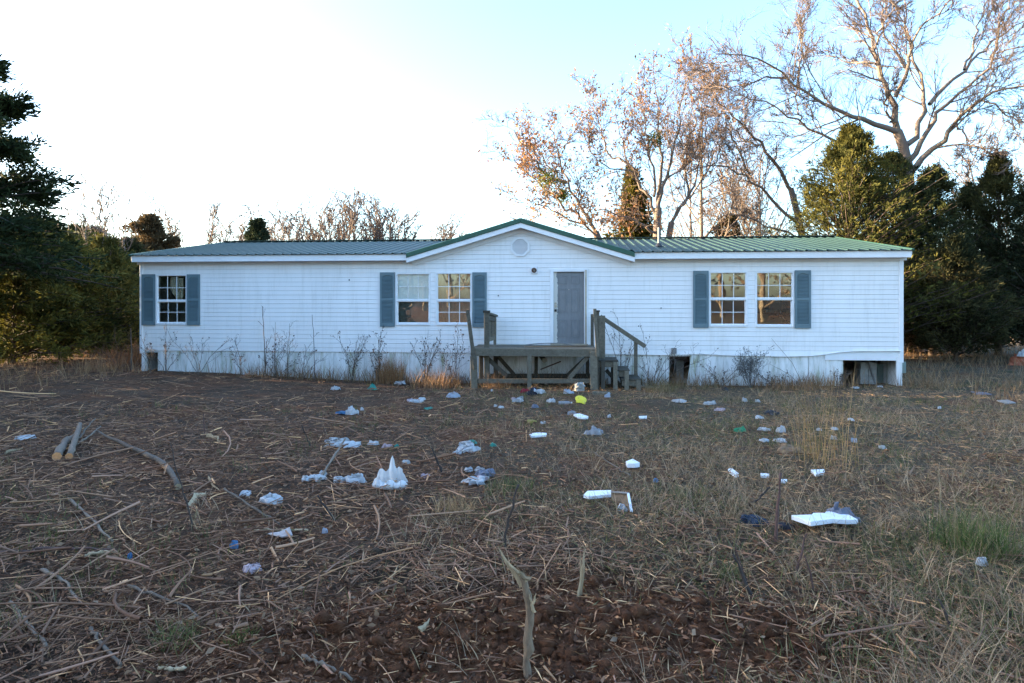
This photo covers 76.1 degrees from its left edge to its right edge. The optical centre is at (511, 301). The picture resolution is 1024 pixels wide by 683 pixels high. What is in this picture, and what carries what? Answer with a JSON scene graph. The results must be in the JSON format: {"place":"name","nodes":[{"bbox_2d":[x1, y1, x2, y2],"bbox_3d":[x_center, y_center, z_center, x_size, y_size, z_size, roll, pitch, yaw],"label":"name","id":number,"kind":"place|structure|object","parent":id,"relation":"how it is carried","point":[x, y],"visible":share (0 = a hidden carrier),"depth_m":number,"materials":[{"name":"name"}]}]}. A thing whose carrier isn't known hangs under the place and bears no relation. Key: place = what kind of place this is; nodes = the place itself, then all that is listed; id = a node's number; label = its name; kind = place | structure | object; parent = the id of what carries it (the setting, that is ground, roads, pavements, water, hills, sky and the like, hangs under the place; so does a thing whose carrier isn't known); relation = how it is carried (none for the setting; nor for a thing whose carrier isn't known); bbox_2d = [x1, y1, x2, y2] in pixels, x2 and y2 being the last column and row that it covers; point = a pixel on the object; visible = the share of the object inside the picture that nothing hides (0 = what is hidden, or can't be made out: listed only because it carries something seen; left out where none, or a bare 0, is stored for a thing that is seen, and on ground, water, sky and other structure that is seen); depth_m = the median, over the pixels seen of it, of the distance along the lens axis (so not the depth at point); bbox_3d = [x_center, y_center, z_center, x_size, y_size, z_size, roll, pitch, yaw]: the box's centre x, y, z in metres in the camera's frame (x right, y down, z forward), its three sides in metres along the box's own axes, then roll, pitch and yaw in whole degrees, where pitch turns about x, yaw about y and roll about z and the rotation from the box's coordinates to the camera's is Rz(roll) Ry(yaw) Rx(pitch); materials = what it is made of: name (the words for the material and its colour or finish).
{"place":"outdoors","nodes":[
{"label":"outdoors","id":0,"kind":"place"},
{"bbox_2d":[90,338,141,364],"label":"tall grass","id":1,"kind":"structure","parent":0,"point":[129,356],"depth_m":19.46,"materials":[{"name":"plant"}]},
{"bbox_2d":[0,340,1023,682],"bbox_3d":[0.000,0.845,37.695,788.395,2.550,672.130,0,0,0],"label":"ground","id":2,"kind":"structure","parent":0,"point":[366,402],"depth_m":6.22,"materials":[{"name":"soil"}]},
{"bbox_2d":[0,234,105,364],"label":"cedar tree","id":3,"kind":"object","parent":2,"relation":"on","point":[13,296],"visible":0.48,"depth_m":19.04,"materials":[{"name":"green plant"}]},
{"bbox_2d":[0,546,115,552],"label":"stick","id":4,"kind":"object","parent":2,"relation":"on","point":[47,547],"visible":0.56,"depth_m":4.47,"materials":[{"name":"wood"}]},
{"bbox_2d":[52,434,73,460],"bbox_3d":[-5.466,1.753,7.994,0.131,0.130,1.466,0,0,-27],"label":"log","id":5,"kind":"object","parent":2,"relation":"on","point":[60,449],"visible":0.82,"depth_m":7.67,"materials":[{"name":"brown wood"}]},
{"bbox_2d":[0,53,137,295],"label":"cedar tree","id":6,"kind":"object","parent":2,"relation":"on","point":[28,188],"visible":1,"depth_m":15.74,"materials":[{"name":"green plant"}]},
{"bbox_2d":[0,229,139,363],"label":"cedar tree","id":7,"kind":"object","parent":2,"relation":"on","point":[87,295],"visible":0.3,"depth_m":20.99,"materials":[{"name":"green plant"}]},
{"bbox_2d":[65,422,81,458],"bbox_3d":[-5.530,1.734,8.292,0.086,0.128,1.973,0,0,-30],"label":"log","id":8,"kind":"object","parent":2,"relation":"on","point":[72,446],"visible":1,"depth_m":7.95,"materials":[{"name":"wood"}]},
{"bbox_2d":[64,149,127,354],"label":"bare tree","id":9,"kind":"object","parent":2,"relation":"on","point":[104,230],"visible":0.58,"depth_m":22.76,"materials":[{"name":"brown plant"}]},
{"bbox_2d":[65,221,136,329],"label":"cedar tree","id":10,"kind":"object","parent":2,"relation":"on","point":[71,226],"visible":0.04,"depth_m":26.27,"materials":[{"name":"green plant"}]},
{"bbox_2d":[68,231,139,357],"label":"cedar tree","id":11,"kind":"object","parent":2,"relation":"on","point":[125,265],"visible":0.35,"depth_m":22.66,"materials":[{"name":"green plant"}]},
{"bbox_2d":[88,626,121,666],"bbox_3d":[-1.996,1.676,3.192,0.509,0.033,0.034,0,0,44],"label":"stick","id":12,"kind":"object","parent":2,"relation":"on","point":[105,647],"visible":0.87,"depth_m":3.16,"materials":[{"name":"wood"}]},
{"bbox_2d":[81,326,130,367],"bbox_3d":[-11.227,1.232,18.310,2.337,1.326,1.002,0,0,19],"label":"dead weed","id":13,"kind":"object","parent":2,"relation":"on","point":[116,351],"visible":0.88,"depth_m":18.14,"materials":[{"name":"brown plant"}]},
{"bbox_2d":[75,164,143,352],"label":"bare tree","id":14,"kind":"object","parent":2,"relation":"on","point":[123,231],"visible":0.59,"depth_m":23.19,"materials":[{"name":"brown plant"}]},
{"bbox_2d":[107,235,155,345],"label":"cedar tree","id":15,"kind":"object","parent":2,"relation":"on","point":[136,245],"visible":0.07,"depth_m":26.82,"materials":[{"name":"green plant"}]},
{"bbox_2d":[97,430,180,489],"bbox_3d":[-4.275,1.745,7.500,0.205,0.075,3.532,0,0,-42],"label":"branch","id":16,"kind":"object","parent":2,"relation":"on","point":[170,471],"visible":0.89,"depth_m":7.22,"materials":[{"name":"brown plant"}]},
{"bbox_2d":[120,211,181,333],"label":"cedar tree","id":17,"kind":"object","parent":2,"relation":"on","point":[150,228],"visible":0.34,"depth_m":32.60,"materials":[{"name":"green plant"}]},
{"bbox_2d":[127,584,198,616],"bbox_3d":[-1.975,1.690,3.713,0.760,0.035,0.044,0,0,34],"label":"stick","id":18,"kind":"object","parent":2,"relation":"on","point":[136,588],"visible":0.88,"depth_m":3.74,"materials":[{"name":"wood"}]},
{"bbox_2d":[136,613,212,652],"bbox_3d":[-1.692,1.640,3.251,0.442,0.162,0.339,0,0,0],"label":"grass tuft","id":19,"kind":"object","parent":2,"relation":"on","point":[176,634],"visible":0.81,"depth_m":3.27,"materials":[{"name":"plant"}]},
{"bbox_2d":[144,188,251,247],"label":"bare tree","id":20,"kind":"object","parent":2,"relation":"on","point":[212,236],"visible":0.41,"depth_m":37.24,"materials":[{"name":"brown plant"}]},
{"bbox_2d":[163,327,233,374],"bbox_3d":[-8.035,1.208,16.853,1.661,1.417,0.814,0,0,-21],"label":"dead weed","id":21,"kind":"object","parent":2,"relation":"on","point":[197,352],"visible":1,"depth_m":16.92,"materials":[{"name":"brown plant"}]},
{"bbox_2d":[243,217,270,240],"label":"cedar tree","id":22,"kind":"object","parent":2,"relation":"on","point":[256,229],"visible":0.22,"depth_m":35.68,"materials":[{"name":"green plant"}]},
{"bbox_2d":[259,493,282,504],"bbox_3d":[-2.119,1.719,5.748,0.204,0.081,0.157,0,0,42],"label":"plastic bag","id":23,"kind":"object","parent":2,"relation":"on","point":[269,497],"visible":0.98,"depth_m":5.72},
{"bbox_2d":[239,193,304,240],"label":"bare tree","id":24,"kind":"object","parent":2,"relation":"on","point":[272,231],"visible":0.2,"depth_m":46.06,"materials":[{"name":"brown plant"}]},
{"bbox_2d":[0,366,556,682],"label":"brush litter","id":25,"kind":"object","parent":2,"relation":"on","point":[116,605],"visible":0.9,"depth_m":4.82,"materials":[{"name":"wood"}]},
{"bbox_2d":[258,335,300,377],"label":"dead weed","id":26,"kind":"object","parent":2,"relation":"on","point":[274,358],"visible":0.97,"depth_m":16.81,"materials":[{"name":"brown plant"}]},
{"bbox_2d":[267,191,334,239],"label":"bare tree","id":27,"kind":"object","parent":2,"relation":"on","point":[299,226],"visible":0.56,"depth_m":42.69,"materials":[{"name":"brown plant"}]},
{"bbox_2d":[301,654,352,681],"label":"stick","id":28,"kind":"object","parent":2,"relation":"on","point":[333,669],"visible":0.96,"depth_m":3.05,"materials":[{"name":"wood"}]},
{"bbox_2d":[294,185,367,239],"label":"bare tree","id":29,"kind":"object","parent":2,"relation":"on","point":[329,223],"visible":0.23,"depth_m":46.67,"materials":[{"name":"brown plant"}]},
{"bbox_2d":[323,437,360,447],"bbox_3d":[-2.191,1.797,8.395,0.529,0.078,0.470,0,0,0],"label":"rubbish heap","id":30,"kind":"object","parent":2,"relation":"on","point":[336,441],"visible":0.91,"depth_m":8.35,"materials":[{"name":"white plastic"}]},
{"bbox_2d":[334,331,370,381],"bbox_3d":[-4.080,1.385,16.703,0.729,1.368,1.026,0,0,10],"label":"dead weed","id":31,"kind":"object","parent":2,"relation":"on","point":[354,363],"visible":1,"depth_m":16.70,"materials":[{"name":"brown plant"}]},
{"bbox_2d":[325,186,388,241],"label":"bare tree","id":32,"kind":"object","parent":2,"relation":"on","point":[352,217],"visible":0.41,"depth_m":43.74,"materials":[{"name":"brown plant"}]},
{"bbox_2d":[365,325,387,380],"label":"dead weed","id":33,"kind":"object","parent":2,"relation":"on","point":[378,353],"visible":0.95,"depth_m":16.48,"materials":[{"name":"brown plant"}]},
{"bbox_2d":[350,189,421,239],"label":"bare tree","id":34,"kind":"object","parent":2,"relation":"on","point":[404,224],"visible":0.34,"depth_m":46.70,"materials":[{"name":"brown plant"}]},
{"bbox_2d":[372,456,407,489],"bbox_3d":[-1.167,1.631,6.252,0.342,0.304,0.218,0,0,0],"label":"plastic bag","id":35,"kind":"object","parent":2,"relation":"on","point":[391,474],"visible":0.86,"depth_m":6.29,"materials":[{"name":"plastic"}]},
{"bbox_2d":[357,195,424,239],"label":"bare tree","id":36,"kind":"object","parent":2,"relation":"on","point":[390,232],"visible":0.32,"depth_m":45.02,"materials":[{"name":"brown plant"}]},
{"bbox_2d":[370,347,411,383],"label":"tall grass","id":37,"kind":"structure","parent":2,"relation":"on","point":[388,372],"depth_m":16.53,"materials":[{"name":"plant"}]},
{"bbox_2d":[410,329,440,382],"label":"dead weed","id":38,"kind":"object","parent":2,"relation":"on","point":[425,363],"visible":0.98,"depth_m":16.40,"materials":[{"name":"brown plant"}]},
{"bbox_2d":[409,364,465,388],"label":"tall grass","id":39,"kind":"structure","parent":2,"relation":"on","point":[434,382],"depth_m":15.89,"materials":[{"name":"plant"}]},
{"bbox_2d":[428,212,469,238],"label":"bare tree","id":40,"kind":"object","parent":2,"relation":"on","point":[445,234],"visible":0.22,"depth_m":55.08,"materials":[{"name":"brown plant"}]},
{"bbox_2d":[433,321,469,384],"bbox_3d":[-1.467,1.286,16.054,0.941,1.634,0.448,0,0,7],"label":"dead weed","id":41,"kind":"object","parent":2,"relation":"on","point":[455,357],"visible":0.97,"depth_m":16.08,"materials":[{"name":"brown plant"}]},
{"bbox_2d":[431,486,480,516],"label":"grass tuft","id":42,"kind":"object","parent":2,"relation":"on","point":[454,506],"visible":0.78,"depth_m":5.50,"materials":[{"name":"plant"}]},
{"bbox_2d":[454,440,480,453],"bbox_3d":[-0.544,1.772,8.111,0.334,0.091,0.713,0,0,0],"label":"rubbish heap","id":43,"kind":"object","parent":2,"relation":"on","point":[470,446],"visible":0.98,"depth_m":7.95,"materials":[{"name":"white plastic"}]},
{"bbox_2d":[461,466,495,484],"bbox_3d":[-0.342,1.757,6.654,0.345,0.079,0.671,0,0,0],"label":"rubbish heap","id":44,"kind":"object","parent":2,"relation":"on","point":[481,477],"visible":0.98,"depth_m":6.65,"materials":[{"name":"white plastic"}]},
{"bbox_2d":[1,547,1014,682],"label":"soil clods","id":45,"kind":"object","parent":2,"relation":"on","point":[336,628],"visible":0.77,"depth_m":3.28,"materials":[{"name":"soil"}]},
{"bbox_2d":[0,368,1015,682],"bbox_3d":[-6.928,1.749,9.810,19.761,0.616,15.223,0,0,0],"label":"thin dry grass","id":46,"kind":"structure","parent":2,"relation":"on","point":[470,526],"depth_m":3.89,"materials":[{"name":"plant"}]},
{"bbox_2d":[482,472,538,495],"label":"grass tuft","id":47,"kind":"object","parent":2,"relation":"on","point":[516,483],"visible":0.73,"depth_m":6.19,"materials":[{"name":"plant"}]},
{"bbox_2d":[0,340,1023,400],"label":"field grass","id":48,"kind":"structure","parent":2,"relation":"on","point":[929,363],"depth_m":17.96,"materials":[{"name":"plant"}]},
{"bbox_2d":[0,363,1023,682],"bbox_3d":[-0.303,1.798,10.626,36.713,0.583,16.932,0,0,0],"label":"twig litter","id":49,"kind":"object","parent":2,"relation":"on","point":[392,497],"visible":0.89,"depth_m":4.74,"materials":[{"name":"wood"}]},
{"bbox_2d":[0,400,1023,682],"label":"bark mulch","id":50,"kind":"object","parent":2,"relation":"on","point":[406,660],"visible":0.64,"depth_m":4.13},
{"bbox_2d":[0,365,1023,682],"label":"fallen leaves","id":51,"kind":"object","parent":2,"relation":"on","point":[274,641],"visible":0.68,"depth_m":4.13,"materials":[{"name":"brown plant"}]},
{"bbox_2d":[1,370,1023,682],"bbox_3d":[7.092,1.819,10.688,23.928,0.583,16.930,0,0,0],"label":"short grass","id":52,"kind":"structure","parent":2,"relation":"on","point":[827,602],"depth_m":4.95,"materials":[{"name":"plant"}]},
{"bbox_2d":[498,547,535,678],"bbox_3d":[0.024,1.467,3.059,0.182,0.641,0.063,0,0,0],"label":"broken stub","id":53,"kind":"object","parent":2,"relation":"on","point":[522,579],"visible":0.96,"depth_m":3.05,"materials":[{"name":"beige plant"}]},
{"bbox_2d":[128,218,914,385],"bbox_3d":[0.130,0.401,21.103,19.730,4.999,9.544,0,0,5],"label":"mobile home","id":54,"kind":"object","parent":2,"relation":"on","point":[522,279],"visible":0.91,"depth_m":16.68,"materials":[{"name":"plastic"}]},
{"bbox_2d":[156,274,186,324],"bbox_3d":[-9.100,-0.067,17.573,0.922,1.347,0.219,0,0,5],"label":"window","id":55,"kind":"structure","parent":54,"relation":"in","point":[176,284],"depth_m":17.54,"materials":[{"name":"clear glass"}]},
{"bbox_2d":[395,273,430,324],"bbox_3d":[-2.548,-0.053,16.951,0.953,1.401,0.216,0,0,5],"label":"window","id":56,"kind":"structure","parent":54,"relation":"in","point":[412,290],"depth_m":16.95,"materials":[{"name":"white glass"}]},
{"bbox_2d":[436,272,471,324],"bbox_3d":[-1.480,-0.059,16.871,1.044,1.506,0.258,0,0,5],"label":"window","id":57,"kind":"structure","parent":54,"relation":"in","point":[455,288],"depth_m":16.96,"materials":[{"name":"white glass"}]},
{"bbox_2d":[554,272,583,343],"bbox_3d":[1.438,0.145,16.533,0.758,1.809,0.060,0,0,5],"label":"door","id":58,"kind":"structure","parent":54,"relation":"in","point":[568,286],"depth_m":16.52,"materials":[{"name":"paint"}]},
{"bbox_2d":[709,271,747,326],"bbox_3d":[5.332,-0.075,16.149,0.931,1.366,0.106,0,0,5],"label":"window","id":59,"kind":"structure","parent":54,"relation":"in","point":[745,299],"depth_m":16.13,"materials":[{"name":"clear plastic"}]},
{"bbox_2d":[755,271,793,326],"bbox_3d":[6.436,-0.068,16.080,0.959,1.369,0.176,0,0,5],"label":"window","id":60,"kind":"structure","parent":54,"relation":"in","point":[791,298],"depth_m":16.03,"materials":[{"name":"clear plastic"}]},
{"bbox_2d":[466,309,604,389],"bbox_3d":[0.599,1.223,15.804,3.262,2.139,1.375,0,0,5],"label":"wooden porch","id":61,"kind":"object","parent":2,"relation":"on","point":[486,350],"visible":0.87,"depth_m":15.31,"materials":[{"name":"brown wood"}]},
{"bbox_2d":[472,102,611,236],"bbox_3d":[1.596,-3.501,28.003,5.291,11.613,5.573,0,0,20],"label":"oak tree","id":62,"kind":"object","parent":2,"relation":"on","point":[527,161],"visible":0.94,"depth_m":27.94,"materials":[{"name":"brown plant"}]},
{"bbox_2d":[527,157,564,194],"bbox_3d":[1.498,-5.267,27.598,1.540,1.692,1.326,0,0,12],"label":"mistletoe","id":63,"kind":"object","parent":62,"relation":"attached to","point":[546,175],"visible":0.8,"depth_m":27.51,"materials":[{"name":"green plant"}]},
{"bbox_2d":[69,353,1022,389],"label":"wall foot grass","id":64,"kind":"structure","parent":2,"relation":"on","point":[406,378],"depth_m":16.30,"materials":[{"name":"plant"}]},
{"bbox_2d":[577,548,584,595],"bbox_3d":[0.395,1.564,3.749,0.041,0.334,0.040,0,0,27],"label":"splintered stub","id":65,"kind":"object","parent":2,"relation":"on","point":[581,581],"visible":0.87,"depth_m":3.75,"materials":[{"name":"brown wood"}]},
{"bbox_2d":[583,490,632,511],"bbox_3d":[0.882,1.709,5.688,0.234,0.125,0.548,0,0,-41],"label":"broken moulding","id":66,"kind":"object","parent":2,"relation":"on","point":[617,496],"visible":0.78,"depth_m":5.73,"materials":[{"name":"white plastic"}]},
{"bbox_2d":[599,315,645,389],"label":"porch steps","id":67,"kind":"structure","parent":2,"relation":"on","point":[627,379],"depth_m":15.13,"materials":[{"name":"brown wood"}]},
{"bbox_2d":[601,165,662,236],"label":"cedar tree","id":68,"kind":"object","parent":2,"relation":"on","point":[631,189],"visible":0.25,"depth_m":30.65,"materials":[{"name":"green plant"}]},
{"bbox_2d":[550,26,728,237],"bbox_3d":[5.655,-4.850,29.384,7.993,14.249,6.595,0,0,0],"label":"oak tree","id":69,"kind":"object","parent":2,"relation":"on","point":[657,211],"visible":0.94,"depth_m":29.18,"materials":[{"name":"brown plant"}]},
{"bbox_2d":[641,376,678,392],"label":"tall grass","id":70,"kind":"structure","parent":2,"relation":"on","point":[660,388],"depth_m":14.73,"materials":[{"name":"plant"}]},
{"bbox_2d":[638,340,717,386],"bbox_3d":[4.061,1.473,15.662,2.184,1.226,0.941,0,0,-18],"label":"dead weed","id":71,"kind":"object","parent":2,"relation":"on","point":[670,365],"visible":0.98,"depth_m":15.57,"materials":[{"name":"brown plant"}]},
{"bbox_2d":[635,94,781,238],"bbox_3d":[10.575,-4.608,36.376,9.041,13.756,6.646,0,0,-41],"label":"bare tree","id":72,"kind":"object","parent":2,"relation":"on","point":[691,231],"visible":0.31,"depth_m":36.94,"materials":[{"name":"brown plant"}]},
{"bbox_2d":[640,41,779,236],"bbox_3d":[9.773,-5.197,32.914,6.726,14.924,4.614,0,0,41],"label":"bare tree","id":73,"kind":"object","parent":2,"relation":"on","point":[727,191],"visible":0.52,"depth_m":32.59,"materials":[{"name":"brown plant"}]},
{"bbox_2d":[663,81,757,238],"bbox_3d":[8.867,-4.358,30.377,3.636,13.270,6.497,0,0,-13],"label":"oak tree","id":74,"kind":"object","parent":2,"relation":"on","point":[691,122],"visible":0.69,"depth_m":30.32,"materials":[{"name":"brown plant"}]},
{"bbox_2d":[698,358,749,386],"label":"dead weed","id":75,"kind":"object","parent":2,"relation":"on","point":[714,377],"visible":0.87,"depth_m":15.67,"materials":[{"name":"brown plant"}]},
{"bbox_2d":[712,214,740,235],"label":"cedar tree","id":76,"kind":"object","parent":2,"relation":"on","point":[730,228],"visible":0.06,"depth_m":32.81,"materials":[{"name":"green plant"}]},
{"bbox_2d":[698,553,757,584],"bbox_3d":[1.330,1.649,4.054,0.372,0.159,0.323,0,0,0],"label":"grass tuft","id":77,"kind":"object","parent":2,"relation":"on","point":[725,570],"visible":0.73,"depth_m":4.06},
{"bbox_2d":[663,21,804,236],"bbox_3d":[9.684,-5.419,29.667,6.222,15.386,7.551,0,0,39],"label":"bare tree","id":78,"kind":"object","parent":2,"relation":"on","point":[791,190],"visible":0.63,"depth_m":29.53,"materials":[{"name":"brown plant"}]},
{"bbox_2d":[698,144,793,235],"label":"bare tree","id":79,"kind":"object","parent":2,"relation":"on","point":[746,232],"visible":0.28,"depth_m":35.24,"materials":[{"name":"brown plant"}]},
{"bbox_2d":[678,127,817,235],"bbox_3d":[13.549,-4.159,37.095,7.569,12.834,6.214,0,0,0],"label":"bare tree","id":80,"kind":"object","parent":2,"relation":"on","point":[736,185],"visible":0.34,"depth_m":36.97,"materials":[{"name":"brown plant"}]},
{"bbox_2d":[732,345,773,386],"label":"dead shrub","id":81,"kind":"object","parent":2,"relation":"on","point":[750,362],"visible":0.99,"depth_m":15.57,"materials":[{"name":"grey plant"}]},
{"bbox_2d":[740,514,768,526],"bbox_3d":[1.879,1.692,5.118,0.192,0.059,0.219,0,0,-30],"label":"cloth","id":82,"kind":"object","parent":2,"relation":"on","point":[743,517],"visible":0.86,"depth_m":5.07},
{"bbox_2d":[705,115,821,235],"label":"bare tree","id":83,"kind":"object","parent":2,"relation":"on","point":[759,169],"visible":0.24,"depth_m":37.09,"materials":[{"name":"brown plant"}]},
{"bbox_2d":[774,473,781,545],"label":"dead weed","id":84,"kind":"object","parent":2,"relation":"on","point":[777,514],"visible":0.87,"depth_m":4.67,"materials":[{"name":"brown plant"}]},
{"bbox_2d":[745,370,834,391],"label":"tall grass","id":85,"kind":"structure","parent":2,"relation":"on","point":[777,382],"depth_m":15.30,"materials":[{"name":"plant"}]},
{"bbox_2d":[777,443,805,455],"bbox_3d":[3.388,1.786,7.970,0.329,0.082,0.410,0,0,0],"label":"rag heap","id":86,"kind":"object","parent":2,"relation":"on","point":[789,447],"visible":0.82,"depth_m":7.89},
{"bbox_2d":[778,363,869,469],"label":"tall grass","id":87,"kind":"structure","parent":2,"relation":"on","point":[810,450],"depth_m":7.16,"materials":[{"name":"plant"}]},
{"bbox_2d":[791,511,857,525],"bbox_3d":[2.435,1.671,5.054,0.586,0.100,0.287,0,0,-19],"label":"foam sheet","id":88,"kind":"object","parent":2,"relation":"on","point":[829,517],"visible":0.92,"depth_m":4.96,"materials":[{"name":"plastic"}]},
{"bbox_2d":[640,0,1023,352],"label":"bare tree","id":89,"kind":"object","parent":2,"relation":"on","point":[903,144],"visible":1,"depth_m":26.28,"materials":[{"name":"brown plant"}]},
{"bbox_2d":[826,502,854,516],"bbox_3d":[2.623,1.664,5.215,0.181,0.133,0.200,0,0,-17],"label":"plastic sheet","id":90,"kind":"object","parent":2,"relation":"on","point":[836,509],"visible":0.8,"depth_m":5.16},
{"bbox_2d":[854,361,876,383],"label":"block pier","id":91,"kind":"structure","parent":2,"relation":"on","point":[862,367],"depth_m":16.32,"materials":[{"name":"grey concrete"}]},
{"bbox_2d":[738,121,1012,351],"bbox_3d":[12.548,-2.284,24.995,10.417,9.323,8.944,0,0,42],"label":"cedar tree","id":92,"kind":"object","parent":2,"relation":"on","point":[850,161],"visible":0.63,"depth_m":23.85,"materials":[{"name":"green plant"}]},
{"bbox_2d":[836,150,1022,344],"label":"cedar tree","id":93,"kind":"object","parent":2,"relation":"on","point":[898,158],"visible":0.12,"depth_m":25.79,"materials":[{"name":"green plant"}]},
{"bbox_2d":[866,162,1023,354],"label":"cedar tree","id":94,"kind":"object","parent":2,"relation":"on","point":[948,186],"visible":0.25,"depth_m":24.84,"materials":[{"name":"green plant"}]},
{"bbox_2d":[904,231,1023,360],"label":"cedar tree","id":95,"kind":"object","parent":2,"relation":"on","point":[989,318],"visible":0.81,"depth_m":22.19,"materials":[{"name":"green plant"}]},
{"bbox_2d":[905,494,1023,563],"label":"grass tuft","id":96,"kind":"object","parent":2,"relation":"on","point":[981,539],"visible":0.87,"depth_m":4.47,"materials":[{"name":"plant"}]},
{"bbox_2d":[914,102,1023,342],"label":"bare tree","id":97,"kind":"object","parent":2,"relation":"on","point":[959,174],"visible":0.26,"depth_m":33.54,"materials":[{"name":"brown plant"}]},
{"bbox_2d":[931,150,1023,354],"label":"cedar tree","id":98,"kind":"object","parent":2,"relation":"on","point":[997,189],"visible":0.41,"depth_m":25.21,"materials":[{"name":"green plant"}]},
{"bbox_2d":[937,180,1018,350],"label":"cedar tree","id":99,"kind":"object","parent":2,"relation":"on","point":[964,205],"visible":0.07,"depth_m":26.77,"materials":[{"name":"green plant"}]},
{"bbox_2d":[981,181,1023,345],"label":"cedar tree","id":100,"kind":"object","parent":2,"relation":"on","point":[1017,245],"visible":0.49,"depth_m":24.06,"materials":[{"name":"green plant"}]},
{"bbox_2d":[1008,349,1023,365],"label":"scrap heap","id":101,"kind":"object","parent":2,"relation":"on","point":[1020,354],"visible":0.94,"depth_m":21.38,"materials":[{"name":"orange metal"}]},
{"bbox_2d":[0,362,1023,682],"bbox_3d":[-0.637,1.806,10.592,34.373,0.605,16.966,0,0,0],"label":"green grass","id":102,"kind":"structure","parent":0,"point":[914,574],"depth_m":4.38,"materials":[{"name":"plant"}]},
{"bbox_2d":[0,0,1023,249],"label":"sky","id":103,"kind":"structure","parent":0,"point":[233,103],"materials":[{"name":"white"}]},
{"bbox_2d":[40,366,1023,682],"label":"dry grass","id":104,"kind":"structure","parent":0,"point":[892,594],"depth_m":5.38,"materials":[{"name":"plant"}]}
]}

